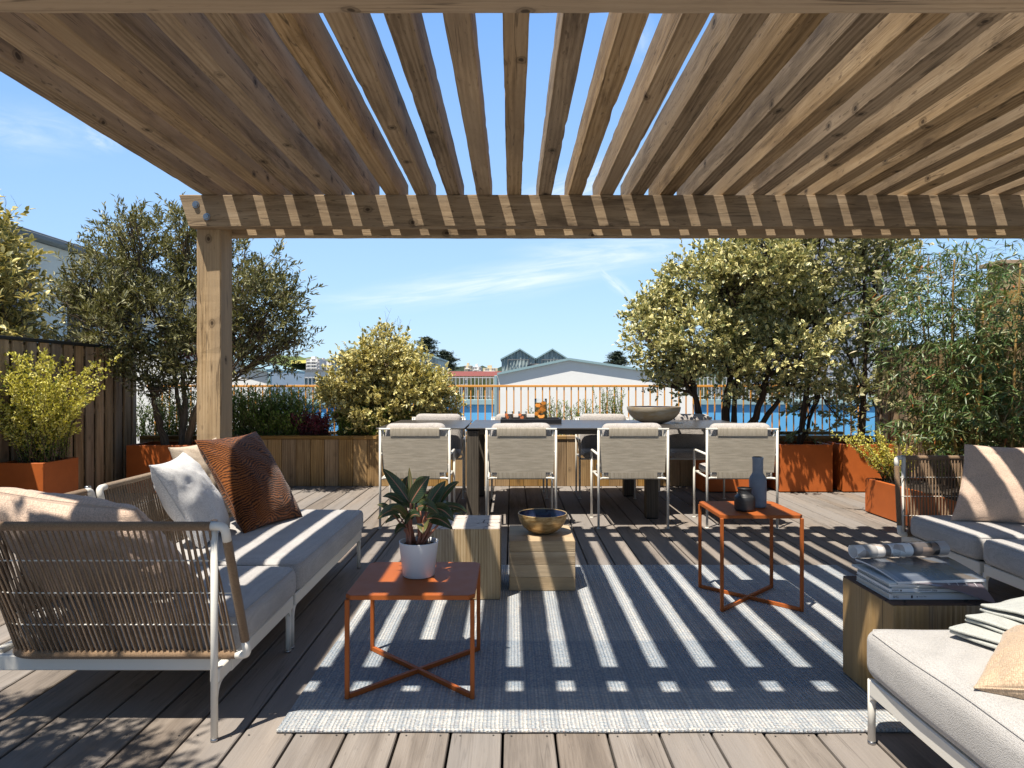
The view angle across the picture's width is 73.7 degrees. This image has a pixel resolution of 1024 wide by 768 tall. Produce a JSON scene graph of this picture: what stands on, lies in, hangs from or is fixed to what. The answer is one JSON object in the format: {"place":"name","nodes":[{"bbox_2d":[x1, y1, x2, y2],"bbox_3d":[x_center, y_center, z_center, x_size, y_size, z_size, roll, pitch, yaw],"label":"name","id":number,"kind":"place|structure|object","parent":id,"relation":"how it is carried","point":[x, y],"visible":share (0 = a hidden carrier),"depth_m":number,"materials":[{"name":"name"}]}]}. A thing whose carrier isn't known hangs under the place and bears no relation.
{"place":"outdoors","nodes":[
{"label":"outdoors","id":0,"kind":"place"},
{"bbox_2d":[103,335,304,443],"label":"hall","id":1,"kind":"structure","parent":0,"point":[275,379],"depth_m":20.00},
{"bbox_2d":[161,326,267,406],"bbox_3d":[-7.518,2.725,17.024,3.015,8.851,1.795,0,0,0],"label":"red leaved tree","id":2,"kind":"object","parent":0,"point":[196,357],"visible":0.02,"depth_m":17.17,"materials":[{"name":"green plant"}]},
{"bbox_2d":[248,355,330,369],"bbox_3d":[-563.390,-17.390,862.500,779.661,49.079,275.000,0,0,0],"label":"hill","id":3,"kind":"structure","parent":0,"point":[300,366],"depth_m":901.33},
{"bbox_2d":[306,356,323,369],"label":"apartment block","id":4,"kind":"structure","parent":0,"point":[313,363],"depth_m":620.00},
{"bbox_2d":[301,370,337,376],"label":"hall","id":5,"kind":"structure","parent":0,"point":[309,373],"depth_m":42.00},
{"bbox_2d":[330,346,361,370],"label":"shed","id":6,"kind":"structure","parent":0,"point":[351,347],"depth_m":57.99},
{"bbox_2d":[413,349,448,374],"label":"shed","id":7,"kind":"structure","parent":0,"point":[434,359],"depth_m":52.05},
{"bbox_2d":[450,367,482,370],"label":"hill","id":8,"kind":"structure","parent":0,"point":[461,369],"depth_m":1170.89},
{"bbox_2d":[464,363,472,370],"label":"apartment block","id":9,"kind":"structure","parent":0,"point":[468,367],"depth_m":560.00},
{"bbox_2d":[448,371,501,387],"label":"house","id":10,"kind":"structure","parent":0,"point":[475,373],"depth_m":95.89,"materials":[{"name":"red tile"}]},
{"bbox_2d":[473,364,481,370],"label":"apartment block","id":11,"kind":"structure","parent":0,"point":[476,368],"depth_m":540.00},
{"bbox_2d":[483,365,497,370],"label":"apartment block","id":12,"kind":"structure","parent":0,"point":[489,368],"depth_m":520.00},
{"bbox_2d":[0,12,1023,368],"label":"sky","id":13,"kind":"structure","parent":0,"point":[484,300],"materials":[{"name":"blue"}]},
{"bbox_2d":[500,348,534,371],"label":"shed","id":14,"kind":"structure","parent":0,"point":[519,358],"depth_m":59.98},
{"bbox_2d":[535,348,566,363],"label":"shed","id":15,"kind":"structure","parent":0,"point":[552,354],"depth_m":59.98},
{"bbox_2d":[459,365,725,384],"bbox_3d":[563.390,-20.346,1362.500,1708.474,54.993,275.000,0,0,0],"label":"hill","id":16,"kind":"structure","parent":0,"point":[499,368],"depth_m":1352.36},
{"bbox_2d":[494,358,691,419],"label":"hall","id":17,"kind":"structure","parent":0,"point":[569,371],"depth_m":24.00,"materials":[{"name":"metal"}]},
{"bbox_2d":[324,376,872,398],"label":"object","id":18,"kind":"object","parent":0,"point":[473,389],"visible":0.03,"depth_m":26.97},
{"bbox_2d":[727,238,891,398],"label":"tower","id":19,"kind":"structure","parent":0,"point":[845,316],"depth_m":120.00,"materials":[{"name":"glass"}]},
{"bbox_2d":[975,260,1023,340],"bbox_3d":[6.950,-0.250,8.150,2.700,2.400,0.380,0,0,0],"label":"building","id":20,"kind":"structure","parent":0,"point":[1011,268],"depth_m":8.00,"materials":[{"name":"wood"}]},
{"label":"ground","id":21,"kind":"structure","parent":0,"visible":0},
{"bbox_2d":[3,225,196,341],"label":"house","id":22,"kind":"structure","parent":21,"relation":"on","point":[45,242],"depth_m":20.89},
{"bbox_2d":[6,269,36,336],"bbox_3d":[-13.968,-2.125,19.275,0.056,2.350,1.530,0,0,0],"label":"window","id":23,"kind":"structure","parent":22,"relation":"in","point":[30,284],"depth_m":19.68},
{"bbox_2d":[64,281,94,341],"bbox_3d":[-13.968,-2.125,22.075,0.056,2.350,1.530,0,0,0],"label":"window","id":24,"kind":"structure","parent":22,"relation":"in","point":[68,324],"depth_m":21.65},
{"bbox_2d":[120,301,143,334],"bbox_3d":[-13.968,-2.125,25.075,0.056,2.350,1.530,0,0,0],"label":"window","id":25,"kind":"structure","parent":22,"relation":"in","point":[138,301],"depth_m":25.60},
{"bbox_2d":[305,378,320,398],"bbox_3d":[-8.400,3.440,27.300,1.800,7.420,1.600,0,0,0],"label":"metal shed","id":26,"kind":"structure","parent":21,"relation":"on","point":[306,381],"depth_m":26.60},
{"bbox_2d":[414,336,439,357],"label":"cedar tree","id":27,"kind":"object","parent":21,"relation":"on","point":[428,342],"visible":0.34,"depth_m":69.73,"materials":[{"name":"green plant"}]},
{"bbox_2d":[436,349,464,370],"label":"cedar tree","id":28,"kind":"object","parent":21,"relation":"on","point":[447,356],"visible":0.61,"depth_m":67.59,"materials":[{"name":"green plant"}]},
{"bbox_2d":[341,486,671,767],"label":"roof slab","id":29,"kind":"structure","parent":21,"relation":"on","point":[502,755],"depth_m":2.26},
{"bbox_2d":[0,195,65,341],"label":"golden shrub","id":30,"kind":"object","parent":29,"relation":"on","point":[13,272],"visible":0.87,"depth_m":6.24,"materials":[{"name":"green plant"}]},
{"bbox_2d":[154,385,858,434],"bbox_3d":[-0.075,0.531,8.620,9.050,1.038,0.040,0,0,0],"label":"railing","id":31,"kind":"object","parent":29,"relation":"on","point":[520,386],"visible":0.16,"depth_m":8.61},
{"bbox_2d":[0,486,1023,767],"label":"deck","id":32,"kind":"structure","parent":29,"relation":"on","point":[104,718],"depth_m":2.50,"materials":[{"name":"brown wood"}]},
{"bbox_2d":[0,457,77,492],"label":"planter","id":33,"kind":"object","parent":32,"relation":"on","point":[59,476],"visible":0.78,"depth_m":5.54,"materials":[{"name":"orange paint"}]},
{"bbox_2d":[0,346,121,462],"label":"flowering shrub","id":34,"kind":"object","parent":33,"relation":"in","point":[38,429],"visible":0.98,"depth_m":5.59,"materials":[{"name":"green plant"}]},
{"bbox_2d":[0,335,135,497],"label":"fence","id":35,"kind":"object","parent":32,"relation":"on","point":[103,438],"visible":0.4,"depth_m":6.82,"materials":[{"name":"brown wood"}]},
{"bbox_2d":[0,486,295,742],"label":"sofa","id":36,"kind":"object","parent":32,"relation":"on","point":[226,621],"visible":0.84,"depth_m":2.25,"materials":[{"name":"fabric"}]},
{"bbox_2d":[0,487,205,597],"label":"pillow","id":37,"kind":"object","parent":36,"relation":"on","point":[19,504],"visible":0.47,"depth_m":2.35,"materials":[{"name":"beige fabric"}]},
{"bbox_2d":[126,441,196,493],"bbox_3d":[-3.515,0.895,7.385,1.030,0.509,0.510,0,0,0],"label":"planter","id":38,"kind":"object","parent":32,"relation":"on","point":[141,458],"visible":0.34,"depth_m":7.13,"materials":[{"name":"orange paint"}]},
{"bbox_2d":[32,191,327,444],"bbox_3d":[-3.596,-0.703,7.364,3.358,2.845,1.922,0,0,0],"label":"olive tree","id":39,"kind":"object","parent":38,"relation":"in","point":[105,307],"visible":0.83,"depth_m":7.08,"materials":[{"name":"green plant"}]},
{"bbox_2d":[96,472,362,648],"bbox_3d":[-1.373,0.794,3.623,0.917,0.712,1.336,0,0,0],"label":"sofa","id":40,"kind":"object","parent":32,"relation":"on","point":[311,547],"visible":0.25,"depth_m":3.34,"materials":[{"name":"fabric"}]},
{"bbox_2d":[149,452,229,548],"bbox_3d":[-1.567,0.562,3.339,0.266,0.430,0.555,0,0,-10],"label":"pillow","id":41,"kind":"object","parent":40,"relation":"on","point":[185,488],"visible":0.76,"depth_m":3.19,"materials":[{"name":"white fabric"}]},
{"bbox_2d":[168,438,229,512],"bbox_3d":[-1.702,0.535,3.820,0.212,0.435,0.485,0,0,0],"label":"pillow","id":42,"kind":"object","parent":40,"relation":"on","point":[193,452],"visible":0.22,"depth_m":3.73,"materials":[{"name":"beige fabric"}]},
{"bbox_2d":[195,431,301,532],"bbox_3d":[-1.458,0.531,3.814,0.377,0.492,0.520,0,0,20],"label":"pillow","id":43,"kind":"object","parent":40,"relation":"on","point":[251,483],"visible":1,"depth_m":3.68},
{"bbox_2d":[378,423,454,528],"bbox_3d":[-0.773,0.730,5.663,0.585,0.836,0.498,0,0,0],"label":"dining chair","id":44,"kind":"object","parent":32,"relation":"on","point":[420,449],"visible":0.94,"depth_m":5.43,"materials":[{"name":"fabric"}]},
{"bbox_2d":[412,414,465,498],"bbox_3d":[-0.772,0.730,7.046,0.585,0.836,0.498,0,0,-2],"label":"dining chair","id":45,"kind":"object","parent":32,"relation":"on","point":[458,441],"visible":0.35,"depth_m":7.16,"materials":[{"name":"white metal"}]},
{"bbox_2d":[139,431,870,485],"bbox_3d":[-0.070,0.866,8.039,8.230,0.568,0.762,0,0,0],"label":"planter","id":46,"kind":"object","parent":32,"relation":"on","point":[334,458],"visible":0.37,"depth_m":7.67,"materials":[{"name":"brown wood"}]},
{"bbox_2d":[136,391,237,440],"bbox_3d":[-3.874,0.351,8.011,1.525,0.621,0.611,0,0,0],"label":"willow leaved plant","id":47,"kind":"object","parent":46,"relation":"on","point":[173,426],"visible":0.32,"depth_m":7.95,"materials":[{"name":"green plant"}]},
{"bbox_2d":[232,382,291,434],"bbox_3d":[-3.061,0.303,7.975,0.968,0.716,0.760,0,0,0],"label":"willow leaved plant","id":48,"kind":"object","parent":46,"relation":"on","point":[243,426],"visible":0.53,"depth_m":7.84,"materials":[{"name":"green plant"}]},
{"bbox_2d":[245,406,311,434],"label":"leafy shrub","id":49,"kind":"object","parent":46,"relation":"on","point":[278,424],"visible":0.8,"depth_m":7.78,"materials":[{"name":"green plant"}]},
{"bbox_2d":[240,385,328,431],"bbox_3d":[-2.670,0.331,8.048,1.102,0.661,0.706,0,0,0],"label":"willow leaved plant","id":50,"kind":"object","parent":46,"relation":"on","point":[291,398],"visible":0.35,"depth_m":8.03,"materials":[{"name":"green plant"}]},
{"bbox_2d":[288,411,344,439],"bbox_3d":[-2.288,0.484,7.819,0.748,0.356,0.452,0,0,0],"label":"purple maple","id":51,"kind":"object","parent":46,"relation":"on","point":[315,425],"visible":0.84,"depth_m":7.77,"materials":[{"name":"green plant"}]},
{"bbox_2d":[327,405,413,434],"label":"leafy shrub","id":52,"kind":"object","parent":46,"relation":"on","point":[342,424],"visible":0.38,"depth_m":7.79,"materials":[{"name":"green plant"}]},
{"bbox_2d":[307,312,469,434],"bbox_3d":[-1.456,-0.104,7.948,1.676,1.680,1.416,0,0,38],"label":"variegated shrub","id":53,"kind":"object","parent":46,"relation":"in","point":[392,376],"visible":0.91,"depth_m":7.72,"materials":[{"name":"green plant"}]},
{"bbox_2d":[527,405,551,416],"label":"leafy sprig","id":54,"kind":"object","parent":46,"relation":"on","point":[548,415],"visible":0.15,"depth_m":8.06,"materials":[{"name":"green plant"}]},
{"bbox_2d":[547,397,564,434],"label":"leafy sprig","id":55,"kind":"object","parent":46,"relation":"on","point":[559,413],"visible":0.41,"depth_m":8.02,"materials":[{"name":"green plant"}]},
{"bbox_2d":[563,398,596,434],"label":"leafy sprig","id":56,"kind":"object","parent":46,"relation":"on","point":[576,413],"visible":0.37,"depth_m":7.95,"materials":[{"name":"green plant"}]},
{"bbox_2d":[592,385,624,413],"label":"leafy sprig","id":57,"kind":"object","parent":46,"relation":"on","point":[618,407],"visible":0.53,"depth_m":7.99,"materials":[{"name":"green plant"}]},
{"bbox_2d":[0,0,1023,514],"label":"pergola","id":58,"kind":"object","parent":32,"relation":"on","point":[790,118],"visible":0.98,"depth_m":3.13,"materials":[{"name":"brown wood"}]},
{"bbox_2d":[490,414,547,498],"bbox_3d":[0.068,0.730,7.065,0.585,0.836,0.498,0,0,-2],"label":"dining chair","id":59,"kind":"object","parent":32,"relation":"on","point":[498,416],"visible":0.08,"depth_m":7.18,"materials":[{"name":"white metal"}]},
{"bbox_2d":[485,423,556,514],"bbox_3d":[0.071,0.730,5.665,0.585,0.836,0.498,0,0,-1],"label":"dining chair","id":60,"kind":"object","parent":32,"relation":"on","point":[519,451],"visible":0.95,"depth_m":5.44,"materials":[{"name":"fabric"}]},
{"bbox_2d":[376,420,734,518],"bbox_3d":[0.503,0.760,6.435,3.314,0.775,1.310,0,0,0],"label":"dining table","id":61,"kind":"object","parent":32,"relation":"on","point":[475,429],"visible":0.66,"depth_m":5.88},
{"bbox_2d":[500,417,561,423],"bbox_3d":[0.177,0.349,6.545,0.571,0.046,0.350,0,0,0],"label":"tray","id":62,"kind":"object","parent":61,"relation":"on","point":[553,420],"visible":0.95,"depth_m":6.37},
{"bbox_2d":[505,411,512,418],"bbox_3d":[-0.028,0.313,6.497,0.081,0.102,0.086,0,0,0],"label":"drink glass","id":63,"kind":"object","parent":62,"relation":"on","point":[509,416],"visible":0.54,"depth_m":6.47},
{"bbox_2d":[518,411,526,418],"bbox_3d":[0.100,0.313,6.497,0.080,0.102,0.085,0,0,0],"label":"drink glass","id":64,"kind":"object","parent":62,"relation":"on","point":[522,416],"visible":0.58,"depth_m":6.47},
{"bbox_2d":[534,399,546,418],"bbox_3d":[0.273,0.252,6.515,0.120,0.224,0.128,0,0,0],"label":"jug","id":65,"kind":"object","parent":62,"relation":"on","point":[540,410],"visible":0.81,"depth_m":6.47,"materials":[{"name":"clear glass"}]},
{"bbox_2d":[627,406,680,422],"bbox_3d":[1.349,0.293,6.500,0.505,0.156,0.505,0,0,0],"label":"bowl","id":66,"kind":"object","parent":61,"relation":"on","point":[653,414],"visible":0.99,"depth_m":6.32,"materials":[{"name":"ceramic"}]},
{"bbox_2d":[276,565,911,732],"bbox_3d":[0.632,1.141,3.265,2.816,0.013,2.054,0,0,0],"label":"rug","id":67,"kind":"object","parent":32,"relation":"on","point":[636,648],"visible":0.73,"depth_m":2.79,"materials":[{"name":"fabric"}]},
{"bbox_2d":[345,562,479,698],"bbox_3d":[-0.369,0.948,2.688,0.468,0.374,0.464,0,0,0],"label":"side table","id":68,"kind":"object","parent":67,"relation":"on","point":[390,581],"visible":0.98,"depth_m":2.59,"materials":[{"name":"orange paint"}]},
{"bbox_2d":[377,468,467,578],"bbox_3d":[-0.360,0.547,2.730,0.321,0.426,0.311,0,0,-37],"label":"potted plant","id":69,"kind":"object","parent":68,"relation":"on","point":[418,554],"visible":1,"depth_m":2.70,"materials":[{"name":"green plant"}]},
{"bbox_2d":[430,515,500,598],"bbox_3d":[-0.246,0.948,3.777,0.369,0.374,0.369,0,0,0],"label":"wood block","id":70,"kind":"object","parent":67,"relation":"on","point":[472,538],"depth_m":3.59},
{"bbox_2d":[509,525,574,590],"bbox_3d":[0.167,0.997,3.952,0.363,0.274,0.416,0,0,0],"label":"wood block","id":71,"kind":"object","parent":67,"relation":"on","point":[541,562],"depth_m":3.74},
{"bbox_2d":[518,508,566,533],"bbox_3d":[0.177,0.801,3.950,0.285,0.113,0.285,0,0,0],"label":"bowl","id":72,"kind":"object","parent":71,"relation":"on","point":[542,520],"visible":1,"depth_m":3.87,"materials":[{"name":"gold metal"}]},
{"bbox_2d":[698,501,803,611],"bbox_3d":[1.248,0.895,3.607,0.415,0.481,0.415,0,0,0],"label":"side table","id":73,"kind":"object","parent":67,"relation":"on","point":[721,510],"visible":0.98,"depth_m":3.50,"materials":[{"name":"orange paint"}]},
{"bbox_2d":[734,487,754,511],"bbox_3d":[1.203,0.594,3.530,0.105,0.118,0.105,0,0,0],"label":"vase","id":74,"kind":"object","parent":73,"relation":"on","point":[744,499],"visible":1,"depth_m":3.50,"materials":[{"name":"black ceramic"}]},
{"bbox_2d":[749,456,766,507],"bbox_3d":[1.307,0.520,3.630,0.089,0.266,0.089,0,0,0],"label":"vase","id":75,"kind":"object","parent":73,"relation":"on","point":[757,482],"visible":0.85,"depth_m":3.60,"materials":[{"name":"blue ceramic"}]},
{"bbox_2d":[843,576,990,692],"bbox_3d":[1.487,0.945,2.516,0.366,0.378,0.354,0,0,0],"label":"wood block","id":76,"kind":"object","parent":67,"relation":"on","point":[866,611],"depth_m":2.45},
{"bbox_2d":[856,575,981,599],"bbox_3d":[1.491,0.746,2.508,0.338,0.019,0.234,0,0,0],"label":"magazine","id":77,"kind":"object","parent":76,"relation":"on","point":[884,593],"visible":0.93,"depth_m":2.39,"materials":[{"name":"grey paper"}]},
{"bbox_2d":[857,574,963,594],"bbox_3d":[1.489,0.733,2.503,0.329,0.005,0.239,0,0,0],"label":"magazine","id":78,"kind":"object","parent":77,"relation":"on","point":[898,593],"visible":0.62,"depth_m":2.39,"materials":[{"name":"grey paper"}]},
{"bbox_2d":[856,570,957,591],"bbox_3d":[1.490,0.724,2.511,0.332,0.011,0.237,0,0,0],"label":"magazine","id":79,"kind":"object","parent":78,"relation":"on","point":[885,587],"visible":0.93,"depth_m":2.40,"materials":[{"name":"white paper"}]},
{"bbox_2d":[857,569,941,587],"bbox_3d":[1.485,0.715,2.515,0.315,0.004,0.236,0,0,0],"label":"magazine","id":80,"kind":"object","parent":79,"relation":"on","point":[895,587],"visible":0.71,"depth_m":2.40,"materials":[{"name":"grey paper"}]},
{"bbox_2d":[862,571,935,586],"bbox_3d":[1.464,0.709,2.514,0.277,0.008,0.243,0,0,0],"label":"magazine","id":81,"kind":"object","parent":80,"relation":"on","point":[906,585],"visible":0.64,"depth_m":2.40,"materials":[{"name":"grey paper"}]},
{"bbox_2d":[851,564,963,583],"bbox_3d":[1.454,0.701,2.526,0.280,0.006,0.257,0,0,0],"label":"magazine","id":82,"kind":"object","parent":81,"relation":"on","point":[873,572],"visible":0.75,"depth_m":2.53,"materials":[{"name":"white paper"}]},
{"bbox_2d":[848,540,985,584],"bbox_3d":[1.526,0.664,2.574,0.400,0.077,0.367,0,0,0],"label":"magazine","id":83,"kind":"object","parent":82,"relation":"on","point":[900,571],"visible":1,"depth_m":2.59,"materials":[{"name":"white paper"}]},
{"bbox_2d":[912,581,994,602],"bbox_3d":[1.528,0.723,2.382,0.255,0.061,0.098,0,0,0],"label":"magazine","id":84,"kind":"object","parent":76,"relation":"on","point":[977,590],"visible":1,"depth_m":2.38,"materials":[{"name":"white paper"}]},
{"bbox_2d":[575,414,636,498],"bbox_3d":[0.958,0.730,7.052,0.585,0.836,0.498,0,0,1],"label":"dining chair","id":85,"kind":"object","parent":32,"relation":"on","point":[587,443],"visible":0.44,"depth_m":7.14,"materials":[{"name":"white metal"}]},
{"bbox_2d":[590,423,669,528],"bbox_3d":[0.962,0.730,5.658,0.585,0.836,0.498,0,0,0],"label":"dining chair","id":86,"kind":"object","parent":32,"relation":"on","point":[631,450],"visible":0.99,"depth_m":5.43,"materials":[{"name":"fabric"}]},
{"bbox_2d":[658,414,725,498],"bbox_3d":[1.847,0.730,7.049,0.585,0.836,0.498,0,0,0],"label":"dining chair","id":87,"kind":"object","parent":32,"relation":"on","point":[683,443],"visible":0.47,"depth_m":7.13,"materials":[{"name":"fabric"}]},
{"bbox_2d":[695,460,748,491],"bbox_3d":[2.340,0.895,7.430,0.640,0.509,0.420,0,0,0],"label":"planter","id":88,"kind":"object","parent":32,"relation":"on","point":[716,485],"visible":0.06,"depth_m":7.22,"materials":[{"name":"orange paint"}]},
{"bbox_2d":[611,238,855,422],"bbox_3d":[2.343,-0.581,7.458,2.577,2.617,1.916,0,0,0],"label":"variegated tree","id":89,"kind":"object","parent":88,"relation":"in","point":[735,301],"visible":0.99,"depth_m":7.16,"materials":[{"name":"green plant"}]},
{"bbox_2d":[692,423,778,528],"bbox_3d":[1.840,0.730,5.667,0.585,0.836,0.498,0,0,2],"label":"dining chair","id":90,"kind":"object","parent":32,"relation":"on","point":[732,449],"visible":0.88,"depth_m":5.44,"materials":[{"name":"fabric"}]},
{"bbox_2d":[766,441,832,491],"bbox_3d":[3.112,0.895,7.435,0.560,0.509,0.430,0,0,0],"label":"planter","id":91,"kind":"object","parent":32,"relation":"on","point":[806,466],"visible":0.79,"depth_m":7.22,"materials":[{"name":"orange paint"}]},
{"bbox_2d":[749,238,894,443],"bbox_3d":[3.427,-0.799,7.642,1.727,3.122,1.486,0,0,-16],"label":"grey leaved tree","id":92,"kind":"object","parent":91,"relation":"in","point":[801,432],"visible":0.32,"depth_m":7.45,"materials":[{"name":"green plant"}]},
{"bbox_2d":[825,441,893,491],"bbox_3d":[3.772,0.895,7.435,0.535,0.509,0.430,0,0,0],"label":"planter","id":93,"kind":"object","parent":32,"relation":"on","point":[852,470],"visible":0.56,"depth_m":7.22,"materials":[{"name":"orange paint"}]},
{"bbox_2d":[819,238,935,443],"bbox_3d":[3.904,-0.764,7.501,1.498,2.938,1.295,0,0,0],"label":"grey leaved tree","id":94,"kind":"object","parent":93,"relation":"in","point":[864,359],"visible":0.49,"depth_m":7.40,"materials":[{"name":"green plant"}]},
{"bbox_2d":[865,478,959,525],"bbox_3d":[3.600,0.996,5.340,0.860,0.308,1.580,0,0,0],"label":"planter","id":95,"kind":"object","parent":32,"relation":"on","point":[880,496],"visible":0.27,"depth_m":5.75,"materials":[{"name":"orange paint"}]},
{"bbox_2d":[831,428,934,482],"bbox_3d":[3.229,0.626,6.005,0.774,0.473,0.539,0,0,0],"label":"flowering shrub","id":96,"kind":"object","parent":95,"relation":"on","point":[886,469],"visible":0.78,"depth_m":5.97,"materials":[{"name":"green plant"}]},
{"bbox_2d":[836,239,1017,482],"bbox_3d":[3.623,-0.211,6.009,1.319,2.166,1.275,0,0,19],"label":"bamboo","id":97,"kind":"object","parent":95,"relation":"in","point":[911,410],"visible":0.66,"depth_m":6.00,"materials":[{"name":"plant"}]},
{"bbox_2d":[901,397,988,485],"bbox_3d":[3.739,0.475,5.876,0.614,0.772,0.483,0,0,-28],"label":"flowering shrub","id":98,"kind":"object","parent":95,"relation":"on","point":[937,443],"visible":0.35,"depth_m":5.80,"materials":[{"name":"green plant"}]},
{"bbox_2d":[872,239,1023,488],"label":"bamboo","id":99,"kind":"object","parent":95,"relation":"in","point":[944,321],"visible":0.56,"depth_m":5.73,"materials":[{"name":"plant"}]},
{"bbox_2d":[904,238,1023,462],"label":"bamboo","id":100,"kind":"object","parent":95,"relation":"in","point":[992,437],"visible":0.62,"depth_m":5.53,"materials":[{"name":"plant"}]},
{"bbox_2d":[926,245,1023,447],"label":"bamboo","id":101,"kind":"object","parent":95,"relation":"in","point":[1013,413],"visible":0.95,"depth_m":5.14,"materials":[{"name":"plant"}]},
{"bbox_2d":[867,629,1023,767],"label":"daybed","id":102,"kind":"object","parent":32,"relation":"on","point":[922,684],"visible":0.87,"depth_m":1.84,"materials":[{"name":"fabric"}]},
{"bbox_2d":[949,622,1001,648],"bbox_3d":[1.626,0.747,1.984,0.471,0.036,0.432,0,0,-24],"label":"throw","id":103,"kind":"object","parent":102,"relation":"on","point":[981,635],"visible":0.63,"depth_m":2.02,"materials":[{"name":"grey fabric"}]},
{"bbox_2d":[965,612,1023,633],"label":"throw","id":104,"kind":"object","parent":103,"relation":"on","point":[1000,624],"visible":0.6,"depth_m":2.06,"materials":[{"name":"grey fabric"}]},
{"bbox_2d":[980,596,1023,622],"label":"throw","id":105,"kind":"object","parent":104,"relation":"on","point":[1013,608],"visible":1,"depth_m":2.10,"materials":[{"name":"grey fabric"}]},
{"bbox_2d":[973,624,1023,699],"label":"pillow","id":106,"kind":"object","parent":102,"relation":"on","point":[1003,673],"visible":0.97,"depth_m":1.72,"materials":[{"name":"beige fabric"}]},
{"bbox_2d":[873,334,1023,476],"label":"fence","id":107,"kind":"object","parent":32,"relation":"on","point":[887,416],"visible":0.11,"depth_m":6.92,"materials":[{"name":"brown wood"}]},
{"bbox_2d":[894,455,1023,583],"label":"sofa","id":108,"kind":"object","parent":32,"relation":"on","point":[965,540],"visible":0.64,"depth_m":4.04,"materials":[{"name":"fabric"}]},
{"bbox_2d":[950,444,1023,522],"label":"pillow","id":109,"kind":"object","parent":108,"relation":"on","point":[992,486],"visible":1,"depth_m":3.80,"materials":[{"name":"beige fabric"}]},
{"bbox_2d":[983,539,1023,590],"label":"sofa","id":110,"kind":"object","parent":32,"relation":"on","point":[1004,559],"visible":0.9,"depth_m":3.31,"materials":[{"name":"fabric"}]},
{"bbox_2d":[304,399,874,439],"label":"wall","id":111,"kind":"structure","parent":21,"relation":"on","point":[870,414],"depth_m":26.00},
{"bbox_2d":[304,377,874,398],"bbox_3d":[2.000,0.158,26.200,35.000,0.855,0.160,0,0,0],"label":"bar fence","id":112,"kind":"object","parent":111,"relation":"on","point":[481,396],"visible":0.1,"depth_m":26.18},
{"bbox_2d":[603,351,630,365],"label":"cedar tree","id":113,"kind":"object","parent":21,"relation":"on","point":[617,357],"visible":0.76,"depth_m":71.63,"materials":[{"name":"green plant"}]}
]}

